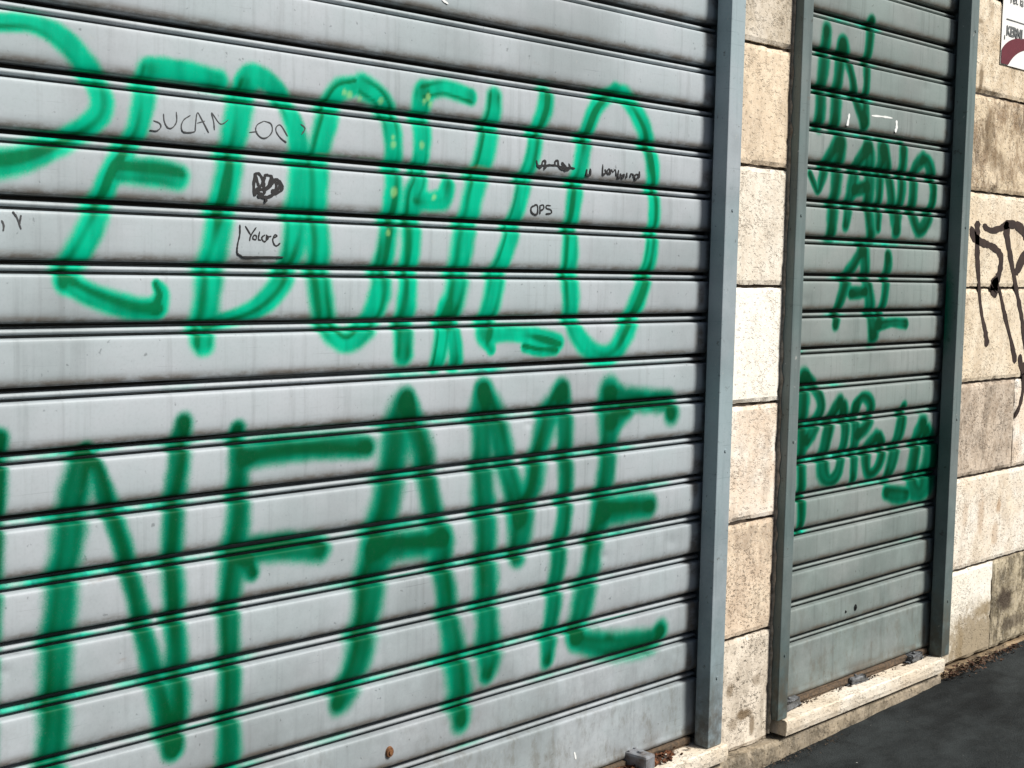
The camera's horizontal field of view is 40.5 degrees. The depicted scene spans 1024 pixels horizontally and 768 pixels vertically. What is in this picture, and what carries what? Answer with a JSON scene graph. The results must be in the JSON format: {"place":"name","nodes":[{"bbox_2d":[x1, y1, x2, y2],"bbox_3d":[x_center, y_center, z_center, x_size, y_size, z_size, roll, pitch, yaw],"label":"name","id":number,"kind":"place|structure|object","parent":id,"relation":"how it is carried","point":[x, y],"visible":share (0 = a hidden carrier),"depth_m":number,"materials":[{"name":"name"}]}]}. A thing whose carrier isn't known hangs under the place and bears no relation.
{"place":"outdoors","nodes":[
{"label":"outdoors","id":0,"kind":"place"},
{"bbox_2d":[764,640,1023,767],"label":"pavement","id":1,"kind":"structure","parent":0,"point":[974,720],"depth_m":4.33,"materials":[{"name":"black asphalt"}]},
{"bbox_2d":[761,733,849,767],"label":"dirt crumbs","id":2,"kind":"object","parent":1,"relation":"on","point":[800,752],"visible":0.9,"depth_m":4.12,"materials":[{"name":"brown soil"}]},
{"bbox_2d":[709,674,940,767],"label":"stone footing","id":3,"kind":"object","parent":1,"relation":"on","point":[770,748],"visible":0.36,"depth_m":4.19,"materials":[{"name":"beige stone"}]},
{"bbox_2d":[600,735,727,767],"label":"door sill","id":4,"kind":"structure","parent":3,"relation":"on","point":[695,756],"depth_m":3.76,"materials":[{"name":"stone"}]},
{"bbox_2d":[614,746,689,767],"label":"dead leaves","id":5,"kind":"object","parent":4,"relation":"on","point":[660,756],"visible":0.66,"depth_m":3.72,"materials":[{"name":"brown plant"}]},
{"bbox_2d":[721,0,795,750],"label":"stone pier","id":6,"kind":"structure","parent":3,"relation":"on","point":[765,168],"depth_m":3.92,"materials":[{"name":"stone"}]},
{"bbox_2d":[769,647,944,735],"bbox_3d":[1.047,0.962,4.520,0.281,0.081,0.978,6,7,44],"label":"door sill","id":7,"kind":"structure","parent":3,"relation":"on","point":[835,702],"depth_m":4.41,"materials":[{"name":"stone"}]},
{"bbox_2d":[796,654,927,707],"bbox_3d":[1.110,0.958,4.472,0.035,0.010,0.950,6,7,44],"label":"sill debris","id":8,"kind":"object","parent":7,"relation":"on","point":[905,664],"visible":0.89,"depth_m":4.44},
{"bbox_2d":[939,634,1023,678],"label":"stone footing","id":9,"kind":"object","parent":1,"relation":"on","point":[1000,646],"visible":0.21,"depth_m":5.10,"materials":[{"name":"beige stone"}]},
{"bbox_2d":[926,0,1023,663],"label":"stone wall","id":10,"kind":"structure","parent":9,"relation":"on","point":[987,603],"depth_m":4.96,"materials":[{"name":"white stone"}]},
{"bbox_2d":[1000,0,1023,69],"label":"poster","id":11,"kind":"object","parent":10,"relation":"attached to","point":[1012,45],"visible":1,"depth_m":4.88,"materials":[{"name":"paper"}]},
{"bbox_3d":[0.559,-2.157,3.791,0.336,0.445,11.601,6,7,44],"label":"stone lintel","id":12,"kind":"object","parent":10,"relation":"on","visible":0},
{"bbox_2d":[0,0,745,767],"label":"roller shutter","id":13,"kind":"object","parent":12,"relation":"attached to","point":[366,382],"visible":1,"depth_m":2.93,"materials":[{"name":"grey paint"}]},
{"bbox_2d":[770,0,979,720],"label":"roller shutter","id":14,"kind":"object","parent":12,"relation":"attached to","point":[883,103],"visible":0.99,"depth_m":4.42,"materials":[{"name":"grey metal"}]},
{"bbox_2d":[941,641,1022,678],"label":"dead leaves","id":15,"kind":"object","parent":1,"relation":"on","point":[982,660],"visible":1,"depth_m":4.95,"materials":[{"name":"brown plant"}]}
]}

